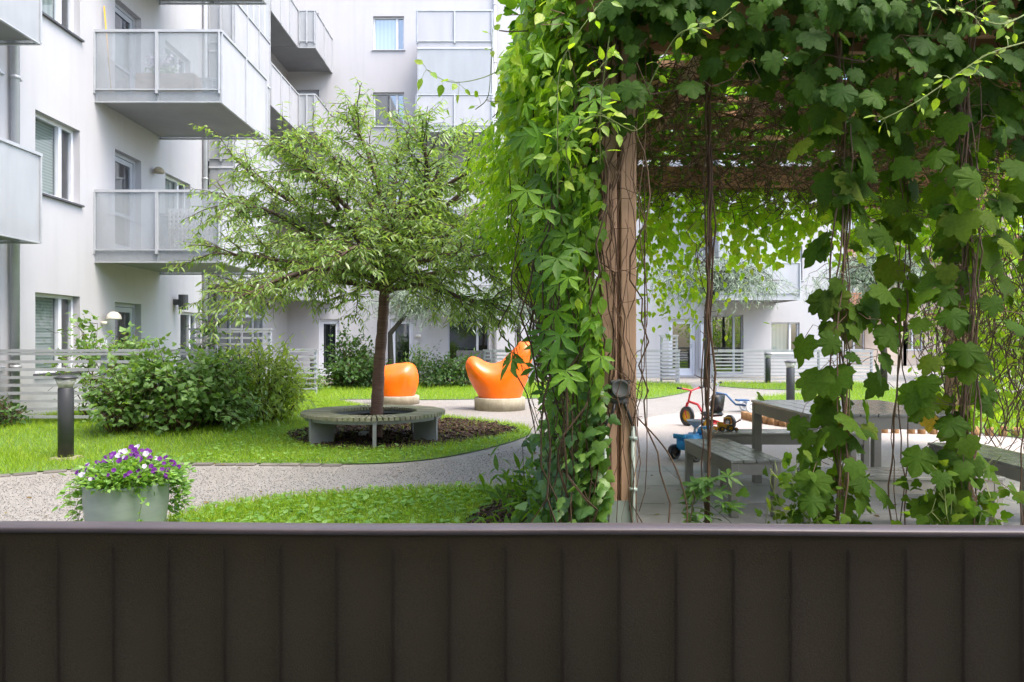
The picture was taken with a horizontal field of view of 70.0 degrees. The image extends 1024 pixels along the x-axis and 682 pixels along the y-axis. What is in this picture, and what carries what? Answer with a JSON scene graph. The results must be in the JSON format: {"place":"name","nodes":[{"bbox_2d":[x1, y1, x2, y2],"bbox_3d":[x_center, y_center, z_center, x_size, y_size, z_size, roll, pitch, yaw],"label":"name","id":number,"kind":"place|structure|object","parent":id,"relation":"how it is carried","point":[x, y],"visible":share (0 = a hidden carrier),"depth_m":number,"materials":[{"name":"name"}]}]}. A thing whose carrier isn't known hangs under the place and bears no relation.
{"place":"outdoors","nodes":[
{"label":"outdoors","id":0,"kind":"place"},
{"bbox_2d":[168,209,216,251],"bbox_3d":[-5.760,-1.975,13.450,0.920,0.830,0.500,0,0,0],"label":"balcony railing","id":1,"kind":"object","parent":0,"point":[182,231],"visible":0.51,"depth_m":13.20,"materials":[{"name":"metal"}]},
{"bbox_2d":[0,389,531,473],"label":"lawn","id":2,"kind":"structure","parent":0,"point":[359,460],"depth_m":8.79,"materials":[{"name":"green plant"}]},
{"bbox_2d":[0,393,32,427],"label":"garden plant","id":3,"kind":"object","parent":2,"relation":"on","point":[5,413],"visible":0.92,"depth_m":9.86,"materials":[{"name":"green plant"}]},
{"bbox_2d":[48,375,82,460],"bbox_3d":[-4.880,0.885,8.000,0.260,1.030,0.260,0,0,0],"label":"bollard lamp","id":4,"kind":"object","parent":2,"relation":"on","point":[65,421],"visible":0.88,"depth_m":7.94,"materials":[{"name":"metal"}]},
{"bbox_2d":[39,310,155,420],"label":"currant bush","id":5,"kind":"object","parent":2,"relation":"on","point":[127,344],"visible":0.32,"depth_m":10.99,"materials":[{"name":"green plant"}]},
{"bbox_2d":[74,335,167,437],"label":"currant bush","id":6,"kind":"object","parent":2,"relation":"on","point":[111,410],"visible":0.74,"depth_m":9.20,"materials":[{"name":"green plant"}]},
{"bbox_2d":[98,332,260,435],"bbox_3d":[-4.277,0.603,9.595,1.724,1.458,1.574,0,0,31],"label":"currant bush","id":7,"kind":"object","parent":2,"relation":"on","point":[184,396],"visible":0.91,"depth_m":9.28,"materials":[{"name":"green plant"}]},
{"bbox_2d":[177,315,239,388],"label":"currant bush","id":8,"kind":"object","parent":2,"relation":"on","point":[214,342],"visible":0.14,"depth_m":13.55,"materials":[{"name":"green plant"}]},
{"bbox_2d":[166,348,283,431],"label":"currant bush","id":9,"kind":"object","parent":2,"relation":"on","point":[239,371],"visible":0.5,"depth_m":9.79,"materials":[{"name":"green plant"}]},
{"bbox_2d":[206,311,326,426],"bbox_3d":[-3.717,0.455,10.926,2.100,1.855,1.698,0,0,0],"label":"leafy bush","id":10,"kind":"object","parent":2,"relation":"on","point":[280,387],"visible":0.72,"depth_m":10.70,"materials":[{"name":"green plant"}]},
{"bbox_2d":[166,479,525,522],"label":"lawn","id":11,"kind":"structure","parent":0,"point":[455,514],"depth_m":5.56,"materials":[{"name":"green plant"}]},
{"bbox_2d":[284,417,519,449],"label":"bark chips","id":12,"kind":"object","parent":0,"point":[409,434],"visible":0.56,"depth_m":9.99,"materials":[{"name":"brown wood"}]},
{"bbox_2d":[162,77,541,437],"bbox_3d":[-2.058,-1.063,9.879,5.436,4.833,5.084,0,0,0],"label":"cherry tree","id":13,"kind":"object","parent":12,"relation":"on","point":[385,251],"visible":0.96,"depth_m":8.92,"materials":[{"name":"green plant"}]},
{"bbox_2d":[300,405,444,447],"bbox_3d":[-1.810,1.119,9.600,1.860,0.412,1.860,0,0,0],"label":"tree bench","id":14,"kind":"object","parent":12,"relation":"on","point":[324,421],"visible":0.96,"depth_m":9.17,"materials":[{"name":"grey wood"}]},
{"bbox_2d":[297,379,546,399],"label":"lawn","id":15,"kind":"structure","parent":0,"point":[429,398],"depth_m":16.98,"materials":[{"name":"green plant"}]},
{"bbox_2d":[279,349,317,392],"bbox_3d":[-5.150,0.753,17.608,0.940,1.134,0.105,0,0,0],"label":"slat fence","id":16,"kind":"object","parent":15,"relation":"on","point":[315,369],"visible":0.47,"depth_m":17.56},
{"bbox_2d":[293,369,330,390],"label":"garden shrub","id":17,"kind":"object","parent":15,"relation":"on","point":[318,377],"visible":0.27,"depth_m":18.55,"materials":[{"name":"green plant"}]},
{"bbox_2d":[319,322,374,386],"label":"garden shrub","id":18,"kind":"object","parent":15,"relation":"on","point":[355,343],"visible":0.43,"depth_m":20.21,"materials":[{"name":"green plant"}]},
{"bbox_2d":[317,352,391,389],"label":"garden shrub","id":19,"kind":"object","parent":15,"relation":"on","point":[337,370],"visible":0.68,"depth_m":19.39,"materials":[{"name":"green plant"}]},
{"bbox_2d":[394,343,431,383],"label":"garden shrub","id":20,"kind":"object","parent":15,"relation":"on","point":[414,359],"visible":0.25,"depth_m":20.92,"materials":[{"name":"green plant"}]},
{"bbox_2d":[330,264,518,364],"bbox_3d":[-2.439,-0.399,20.202,4.112,3.503,3.668,0,0,43],"label":"silver tree","id":21,"kind":"object","parent":15,"relation":"on","point":[400,295],"visible":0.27,"depth_m":19.68,"materials":[{"name":"plant"}]},
{"bbox_2d":[412,340,469,388],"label":"garden shrub","id":22,"kind":"object","parent":15,"relation":"on","point":[443,374],"visible":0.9,"depth_m":19.98,"materials":[{"name":"green plant"}]},
{"bbox_2d":[452,347,491,386],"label":"garden shrub","id":23,"kind":"object","parent":15,"relation":"on","point":[467,382],"visible":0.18,"depth_m":20.50,"materials":[{"name":"green plant"}]},
{"bbox_2d":[449,271,534,342],"bbox_3d":[-0.072,-0.430,21.382,3.924,3.566,2.752,0,0,0],"label":"silver tree","id":24,"kind":"object","parent":15,"relation":"on","point":[516,302],"visible":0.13,"depth_m":21.25,"materials":[{"name":"plant"}]},
{"bbox_2d":[464,489,527,522],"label":"bark chips","id":25,"kind":"object","parent":0,"point":[504,511],"visible":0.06,"depth_m":5.40,"materials":[{"name":"brown soil"}]},
{"bbox_2d":[0,365,1023,520],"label":"ground","id":26,"kind":"structure","parent":0,"point":[671,404],"depth_m":7.29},
{"bbox_2d":[0,349,214,420],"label":"slat fence","id":27,"kind":"object","parent":26,"relation":"on","point":[103,353],"visible":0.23,"depth_m":10.21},
{"bbox_2d":[82,479,169,521],"bbox_3d":[-2.502,1.105,4.750,0.512,0.390,0.512,0,0,0],"label":"flower pot","id":28,"kind":"object","parent":26,"relation":"on","point":[123,505],"visible":0.39,"depth_m":4.54,"materials":[{"name":"metal"}]},
{"bbox_2d":[52,444,196,520],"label":"pansies","id":29,"kind":"object","parent":28,"relation":"in","point":[114,469],"visible":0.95,"depth_m":4.63,"materials":[{"name":"purple plant"}]},
{"bbox_2d":[0,0,270,419],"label":"apartment building","id":30,"kind":"structure","parent":26,"relation":"on","point":[94,169],"depth_m":13.01,"materials":[{"name":"paint"}]},
{"bbox_2d":[33,293,83,375],"bbox_3d":[-7.445,-0.117,11.780,0.390,1.305,1.260,0,0,0],"label":"window","id":31,"kind":"structure","parent":30,"relation":"in","point":[47,306],"depth_m":11.88,"materials":[{"name":"white glass"}]},
{"bbox_2d":[35,113,84,207],"bbox_3d":[-7.445,-2.917,11.780,0.390,1.305,1.260,0,0,0],"label":"window","id":32,"kind":"structure","parent":30,"relation":"in","point":[47,132],"depth_m":11.95,"materials":[{"name":"white glass"}]},
{"bbox_2d":[42,0,84,41],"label":"window","id":33,"kind":"structure","parent":30,"relation":"in","point":[51,9],"depth_m":11.95,"materials":[{"name":"white glass"}]},
{"bbox_2d":[115,303,134,372],"bbox_3d":[-7.515,0.265,13.925,0.250,2.010,0.990,0,0,0],"label":"door","id":34,"kind":"structure","parent":30,"relation":"in","point":[119,307],"depth_m":14.23,"materials":[{"name":"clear glass"}]},
{"bbox_2d":[115,152,134,251],"bbox_3d":[-7.515,-2.555,13.925,0.250,2.010,0.990,0,0,0],"label":"door","id":35,"kind":"structure","parent":30,"relation":"in","point":[121,161],"depth_m":14.24,"materials":[{"name":"white glass"}]},
{"bbox_2d":[115,2,134,91],"bbox_3d":[-7.515,-5.355,13.925,0.250,2.010,0.990,0,0,0],"label":"door","id":36,"kind":"structure","parent":30,"relation":"in","point":[121,15],"depth_m":14.24,"materials":[{"name":"white glass"}]},
{"bbox_2d":[135,51,201,91],"bbox_3d":[-6.225,-4.806,13.283,1.050,0.892,0.483,0,0,0],"label":"planter box","id":37,"kind":"object","parent":30,"relation":"on","point":[168,80],"visible":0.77,"depth_m":13.10,"materials":[{"name":"grey wood"}]},
{"bbox_2d":[165,44,184,72],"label":"window","id":38,"kind":"structure","parent":30,"relation":"in","point":[168,51],"depth_m":16.17,"materials":[{"name":"white glass"}]},
{"bbox_2d":[164,175,192,240],"bbox_3d":[-7.445,-2.917,16.000,0.390,1.305,1.300,0,0,0],"label":"window","id":39,"kind":"structure","parent":30,"relation":"in","point":[171,199],"depth_m":16.17,"materials":[{"name":"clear glass"}]},
{"bbox_2d":[180,312,195,359],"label":"window","id":40,"kind":"structure","parent":30,"relation":"in","point":[184,317],"depth_m":16.91,"materials":[{"name":"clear glass"}]},
{"bbox_2d":[0,462,341,476],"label":"brick edging","id":41,"kind":"object","parent":26,"relation":"on","point":[202,464],"visible":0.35,"depth_m":7.59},
{"bbox_2d":[189,328,272,382],"bbox_3d":[-5.385,0.538,14.008,1.570,1.564,0.105,0,0,0],"label":"slat fence","id":42,"kind":"object","parent":26,"relation":"on","point":[269,337],"visible":0.32,"depth_m":13.96,"materials":[{"name":"white wood"}]},
{"bbox_2d":[0,447,533,520],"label":"pebbles","id":43,"kind":"object","parent":26,"relation":"on","point":[210,497],"visible":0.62,"depth_m":6.80,"materials":[{"name":"grey gravel"}]},
{"bbox_2d":[383,362,418,404],"bbox_3d":[-2.372,0.870,15.200,0.886,0.860,0.880,0,0,0],"label":"orange sculpture","id":44,"kind":"object","parent":26,"relation":"on","point":[401,381],"visible":0.8,"depth_m":14.87,"materials":[{"name":"plastic"}]},
{"bbox_2d":[454,350,490,375],"bbox_3d":[-1.325,0.800,24.625,1.250,0.960,0.650,0,0,0],"label":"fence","id":45,"kind":"object","parent":26,"relation":"on","point":[473,352],"visible":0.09,"depth_m":24.85,"materials":[{"name":"metal"}]},
{"bbox_2d":[466,341,531,411],"bbox_3d":[-0.224,0.640,13.900,1.313,1.321,0.970,0,0,0],"label":"orange sculpture","id":46,"kind":"object","parent":26,"relation":"on","point":[494,393],"visible":0.85,"depth_m":13.56,"materials":[{"name":"plastic"}]},
{"bbox_2d":[0,521,1023,681],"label":"terrace railing","id":47,"kind":"object","parent":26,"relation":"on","point":[114,601],"visible":1,"depth_m":1.20,"materials":[{"name":"metal"}]},
{"bbox_2d":[636,350,680,381],"bbox_3d":[4.450,0.793,22.707,1.540,1.054,0.105,0,0,0],"label":"slat fence","id":48,"kind":"object","parent":26,"relation":"on","point":[677,366],"visible":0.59,"depth_m":22.66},
{"bbox_2d":[659,335,678,381],"bbox_3d":[4.930,0.563,22.957,0.580,1.514,0.105,0,0,0],"label":"slat fence","id":49,"kind":"object","parent":26,"relation":"on","point":[675,347],"visible":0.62,"depth_m":22.91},
{"bbox_2d":[646,245,810,387],"bbox_3d":[5.957,-0.679,20.454,4.678,4.061,3.499,0,0,0],"label":"silver tree","id":50,"kind":"object","parent":26,"relation":"on","point":[734,283],"visible":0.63,"depth_m":20.18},
{"bbox_2d":[709,380,751,412],"bbox_3d":[3.988,1.014,13.400,0.877,0.571,0.473,0,0,0],"label":"tricycle","id":51,"kind":"object","parent":26,"relation":"on","point":[744,404],"visible":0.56,"depth_m":13.38,"materials":[{"name":"silver metal"}]},
{"bbox_2d":[784,360,795,399],"bbox_3d":[5.330,0.885,14.000,0.260,1.030,0.260,0,0,0],"label":"bollard lamp","id":52,"kind":"object","parent":26,"relation":"on","point":[790,382],"visible":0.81,"depth_m":13.94,"materials":[{"name":"metal"}]},
{"bbox_2d":[711,350,873,382],"bbox_3d":[8.700,0.793,22.707,5.040,1.054,0.105,0,0,0],"label":"slat fence","id":53,"kind":"object","parent":26,"relation":"on","point":[818,361],"visible":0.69,"depth_m":22.66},
{"bbox_2d":[741,411,1022,436],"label":"log edging","id":54,"kind":"object","parent":26,"relation":"on","point":[746,416],"visible":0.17,"depth_m":10.27,"materials":[{"name":"brown wood"}]},
{"bbox_2d":[898,208,1022,377],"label":"courtyard tree","id":55,"kind":"object","parent":26,"relation":"on","point":[940,334],"visible":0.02,"depth_m":23.98,"materials":[{"name":"green plant"}]},
{"bbox_2d":[208,0,842,377],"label":"apartment building","id":56,"kind":"structure","parent":0,"point":[321,50],"depth_m":26.70,"materials":[{"name":"paint"}]},
{"bbox_2d":[319,319,338,374],"bbox_3d":[-6.690,0.225,26.915,0.820,2.090,0.250,0,0,0],"label":"door","id":57,"kind":"structure","parent":56,"relation":"in","point":[325,325],"depth_m":26.83,"materials":[{"name":"white glass"}]},
{"bbox_2d":[371,93,404,126],"bbox_3d":[-4.505,-8.447,26.845,1.230,1.305,0.390,0,0,0],"label":"window","id":58,"kind":"structure","parent":56,"relation":"in","point":[390,101],"depth_m":27.04,"materials":[{"name":"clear glass"}]},
{"bbox_2d":[371,18,404,50],"bbox_3d":[-4.505,-11.237,26.845,1.230,1.285,0.390,0,0,0],"label":"window","id":59,"kind":"structure","parent":56,"relation":"in","point":[388,32],"depth_m":26.91,"materials":[{"name":"clear glass"}]},
{"bbox_2d":[391,319,412,363],"bbox_3d":[-4.025,0.225,26.915,0.890,2.090,0.250,0,0,0],"label":"door","id":60,"kind":"structure","parent":56,"relation":"in","point":[403,336],"depth_m":26.86,"materials":[{"name":"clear glass"}]},
{"bbox_2d":[448,314,488,371],"bbox_3d":[-1.600,0.075,26.925,1.540,2.290,0.230,0,0,0],"label":"window","id":61,"kind":"structure","parent":56,"relation":"in","point":[460,339],"depth_m":26.86,"materials":[{"name":"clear glass"}]},
{"bbox_2d":[669,319,694,374],"bbox_3d":[6.210,0.225,26.915,1.020,2.090,0.250,0,0,0],"label":"door","id":62,"kind":"structure","parent":56,"relation":"in","point":[686,344],"depth_m":26.86,"materials":[{"name":"white glass"}]},
{"bbox_2d":[712,315,741,373],"bbox_3d":[7.875,0.125,26.925,1.190,2.190,0.230,0,0,0],"label":"window","id":63,"kind":"structure","parent":56,"relation":"in","point":[731,327],"depth_m":26.86,"materials":[{"name":"white glass"}]},
{"bbox_2d":[770,322,797,353],"bbox_3d":[9.975,-0.107,26.845,1.150,1.185,0.390,0,0,0],"label":"window","id":64,"kind":"structure","parent":56,"relation":"in","point":[783,334],"depth_m":26.91,"materials":[{"name":"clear glass"}]},
{"bbox_2d":[636,379,693,398],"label":"grass","id":65,"kind":"structure","parent":0,"point":[662,387],"depth_m":19.51,"materials":[{"name":"green plant"}]},
{"bbox_2d":[716,379,866,389],"bbox_3d":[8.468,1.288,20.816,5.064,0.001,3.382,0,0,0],"label":"lawn","id":66,"kind":"structure","parent":0,"point":[776,388],"depth_m":20.70,"materials":[{"name":"green plant"}]},
{"bbox_2d":[764,353,771,383],"bbox_3d":[7.700,0.885,22.000,0.260,1.030,0.260,0,0,0],"label":"bollard lamp","id":67,"kind":"object","parent":66,"relation":"on","point":[767,369],"visible":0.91,"depth_m":21.94,"materials":[{"name":"metal"}]},
{"bbox_2d":[635,466,1019,524],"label":"patio","id":68,"kind":"structure","parent":0,"point":[655,497],"depth_m":5.78,"materials":[{"name":"grey concrete"}]},
{"bbox_2d":[684,439,781,517],"bbox_3d":[1.735,1.069,5.860,0.384,0.418,1.160,0,0,-3],"label":"slatted bench","id":69,"kind":"object","parent":68,"relation":"on","point":[733,456],"visible":0.85,"depth_m":5.45,"materials":[{"name":"grey paint"}]},
{"bbox_2d":[534,0,1022,522],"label":"pergola","id":70,"kind":"object","parent":68,"relation":"on","point":[624,216],"visible":0.12,"depth_m":4.31,"materials":[{"name":"wood"}]},
{"bbox_2d":[451,318,620,522],"bbox_3d":[0.166,0.617,5.283,1.131,1.626,2.392,0,0,0],"label":"ivy","id":71,"kind":"object","parent":70,"relation":"attached to","point":[535,505],"visible":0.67,"depth_m":4.32,"materials":[{"name":"green plant"}]},
{"bbox_2d":[457,0,646,457],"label":"climbing creeper","id":72,"kind":"object","parent":70,"relation":"attached to","point":[523,80],"visible":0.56,"depth_m":4.18,"materials":[{"name":"green plant"}]},
{"bbox_2d":[414,42,534,103],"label":"creeper shoot","id":73,"kind":"object","parent":72,"relation":"attached to","point":[440,89],"visible":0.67,"depth_m":4.03,"materials":[{"name":"green plant"}]},
{"bbox_2d":[551,108,662,191],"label":"creeper shoot","id":74,"kind":"object","parent":72,"relation":"attached to","point":[651,114],"visible":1,"depth_m":3.64,"materials":[{"name":"green plant"}]},
{"bbox_2d":[500,0,647,522],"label":"virginia creeper","id":75,"kind":"object","parent":70,"relation":"attached to","point":[556,236],"visible":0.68,"depth_m":4.14,"materials":[{"name":"green plant"}]},
{"bbox_2d":[533,0,621,199],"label":"creeper shoot","id":76,"kind":"object","parent":75,"relation":"attached to","point":[573,41],"visible":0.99,"depth_m":3.76,"materials":[{"name":"green plant"}]},
{"bbox_2d":[578,36,622,164],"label":"creeper shoot","id":77,"kind":"object","parent":75,"relation":"attached to","point":[611,52],"visible":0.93,"depth_m":3.72,"materials":[{"name":"green plant"}]},
{"bbox_2d":[586,27,647,522],"bbox_3d":[0.602,-0.327,4.277,0.362,3.254,0.262,0,0,0],"label":"bare creeper","id":78,"kind":"object","parent":70,"relation":"attached to","point":[610,204],"visible":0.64,"depth_m":4.27,"materials":[{"name":"plant"}]},
{"bbox_2d":[603,379,636,522],"bbox_3d":[0.628,0.762,4.291,0.211,1.076,0.038,0,0,0],"label":"junction box","id":79,"kind":"object","parent":70,"relation":"attached to","point":[623,388],"visible":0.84,"depth_m":4.29,"materials":[{"name":"grey metal"}]},
{"bbox_2d":[629,48,695,522],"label":"loose stems","id":80,"kind":"object","parent":70,"relation":"attached to","point":[648,429],"visible":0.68,"depth_m":4.25,"materials":[{"name":"brown plant"}]},
{"bbox_2d":[679,56,746,522],"bbox_3d":[1.203,-0.370,4.404,0.405,3.342,0.332,0,0,22],"label":"hanging vine","id":81,"kind":"object","parent":70,"relation":"hanging from","point":[708,480],"visible":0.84,"depth_m":4.47,"materials":[{"name":"brown plant"}]},
{"bbox_2d":[491,0,1023,229],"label":"roof creeper","id":82,"kind":"object","parent":70,"relation":"on","point":[884,25],"visible":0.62,"depth_m":4.18,"materials":[{"name":"green plant"}]},
{"bbox_2d":[469,14,501,109],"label":"creeper shoot","id":83,"kind":"object","parent":82,"relation":"attached to","point":[497,28],"visible":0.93,"depth_m":5.32,"materials":[{"name":"green plant"}]},
{"bbox_2d":[646,2,739,90],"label":"creeper shoot","id":84,"kind":"object","parent":82,"relation":"attached to","point":[705,20],"visible":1,"depth_m":3.72,"materials":[{"name":"green plant"}]},
{"bbox_2d":[864,35,1023,136],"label":"creeper shoot","id":85,"kind":"object","parent":82,"relation":"attached to","point":[935,103],"visible":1,"depth_m":3.66,"materials":[{"name":"green plant"}]},
{"bbox_2d":[927,0,1023,42],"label":"creeper shoot","id":86,"kind":"object","parent":82,"relation":"attached to","point":[999,32],"visible":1,"depth_m":3.56,"materials":[{"name":"green plant"}]},
{"bbox_2d":[594,164,988,357],"bbox_3d":[3.150,-0.922,8.918,4.986,2.308,1.057,0,0,0],"label":"climbing creeper","id":87,"kind":"object","parent":70,"relation":"hanging from","point":[738,232],"visible":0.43,"depth_m":8.72,"materials":[{"name":"green plant"}]},
{"bbox_2d":[787,28,900,523],"bbox_3d":[1.880,-0.363,4.137,0.666,3.476,0.465,0,0,0],"label":"hop vine","id":88,"kind":"object","parent":70,"relation":"hanging from","point":[844,180],"visible":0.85,"depth_m":4.12,"materials":[{"name":"green plant"}]},
{"bbox_2d":[858,67,956,524],"bbox_3d":[2.423,-0.400,4.409,0.693,3.402,0.362,0,0,0],"label":"hop vine","id":89,"kind":"object","parent":70,"relation":"attached to","point":[888,270],"visible":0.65,"depth_m":4.41,"materials":[{"name":"green plant"}]},
{"bbox_2d":[889,0,1023,524],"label":"hop vine","id":90,"kind":"object","parent":70,"relation":"hanging from","point":[960,217],"visible":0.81,"depth_m":4.06,"materials":[{"name":"green plant"}]},
{"bbox_2d":[904,131,1023,450],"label":"climbing creeper","id":91,"kind":"object","parent":70,"relation":"attached to","point":[1000,359],"visible":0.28,"depth_m":7.83,"materials":[{"name":"green plant"}]},
{"bbox_2d":[972,48,1023,524],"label":"hop vine","id":92,"kind":"object","parent":70,"relation":"attached to","point":[1014,186],"visible":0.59,"depth_m":4.31,"materials":[{"name":"green plant"}]},
{"bbox_2d":[703,429,869,477],"bbox_3d":[2.605,1.069,6.990,1.490,0.418,0.334,0,0,0],"label":"slatted bench","id":93,"kind":"object","parent":68,"relation":"on","point":[769,436],"visible":0.33,"depth_m":6.83,"materials":[{"name":"grey paint"}]},
{"bbox_2d":[712,417,740,431],"bbox_3d":[2.051,0.793,6.980,0.260,0.133,0.108,0,0,0],"label":"toy digger","id":94,"kind":"object","parent":93,"relation":"on","point":[727,425],"visible":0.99,"depth_m":6.95,"materials":[{"name":"yellow plastic"}]},
{"bbox_2d":[735,392,875,523],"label":"vine shoots","id":95,"kind":"object","parent":68,"relation":"on","point":[784,478],"visible":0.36,"depth_m":4.10,"materials":[{"name":"green plant"}]},
{"bbox_2d":[751,400,953,482],"bbox_3d":[2.750,0.906,6.005,1.154,0.743,1.290,0,0,0],"label":"picnic table","id":96,"kind":"object","parent":68,"relation":"on","point":[881,413],"visible":0.46,"depth_m":6.07,"materials":[{"name":"grey paint"}]},
{"bbox_2d":[798,467,1004,524],"bbox_3d":[2.535,1.069,4.810,1.170,0.418,0.374,0,0,0],"label":"slatted bench","id":97,"kind":"object","parent":68,"relation":"on","point":[879,476],"visible":0.09,"depth_m":4.63,"materials":[{"name":"grey paint"}]},
{"bbox_2d":[891,445,1023,524],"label":"vine shoots","id":98,"kind":"object","parent":68,"relation":"on","point":[989,508],"visible":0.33,"depth_m":4.04,"materials":[{"name":"green plant"}]},
{"bbox_2d":[928,442,1023,524],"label":"slatted bench","id":99,"kind":"object","parent":68,"relation":"on","point":[1007,464],"visible":0.36,"depth_m":5.33,"materials":[{"name":"grey paint"}]},
{"bbox_2d":[636,413,1023,465],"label":"sand","id":100,"kind":"structure","parent":0,"point":[664,428],"depth_m":9.32,"materials":[{"name":"beige sand"}]},
{"bbox_2d":[668,419,716,461],"bbox_3d":[2.036,1.085,8.062,0.660,0.430,0.430,0,0,-38],"label":"toy tractor","id":101,"kind":"object","parent":100,"relation":"on","point":[674,450],"visible":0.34,"depth_m":7.98,"materials":[{"name":"blue plastic"}]},
{"bbox_2d":[677,386,735,427],"bbox_3d":[2.825,0.994,10.909,0.507,0.612,0.934,0,0,-28],"label":"tricycle","id":102,"kind":"object","parent":100,"relation":"on","point":[686,411],"visible":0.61,"depth_m":10.68,"materials":[{"name":"red metal"}]},
{"bbox_2d":[754,386,1023,436],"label":"lawn","id":103,"kind":"structure","parent":0,"point":[776,397],"depth_m":16.10,"materials":[{"name":"green plant"}]},
{"bbox_2d":[792,242,938,382],"bbox_3d":[10.073,-0.755,19.403,4.763,4.214,3.079,0,0,0],"label":"silver tree","id":104,"kind":"object","parent":103,"relation":"on","point":[867,280],"visible":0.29,"depth_m":19.32,"materials":[{"name":"plant"}]},
{"bbox_2d":[892,188,1022,390],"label":"courtyard tree","id":105,"kind":"object","parent":103,"relation":"on","point":[918,342],"visible":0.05,"depth_m":15.00,"materials":[{"name":"green plant"}]},
{"bbox_2d":[843,153,1022,365],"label":"apartment building","id":106,"kind":"structure","parent":0,"point":[867,339],"depth_m":40.00,"materials":[{"name":"white paint"}]},
{"bbox_2d":[902,323,924,350],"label":"window","id":107,"kind":"structure","parent":106,"relation":"in","point":[910,336],"depth_m":40.34,"materials":[{"name":"white glass"}]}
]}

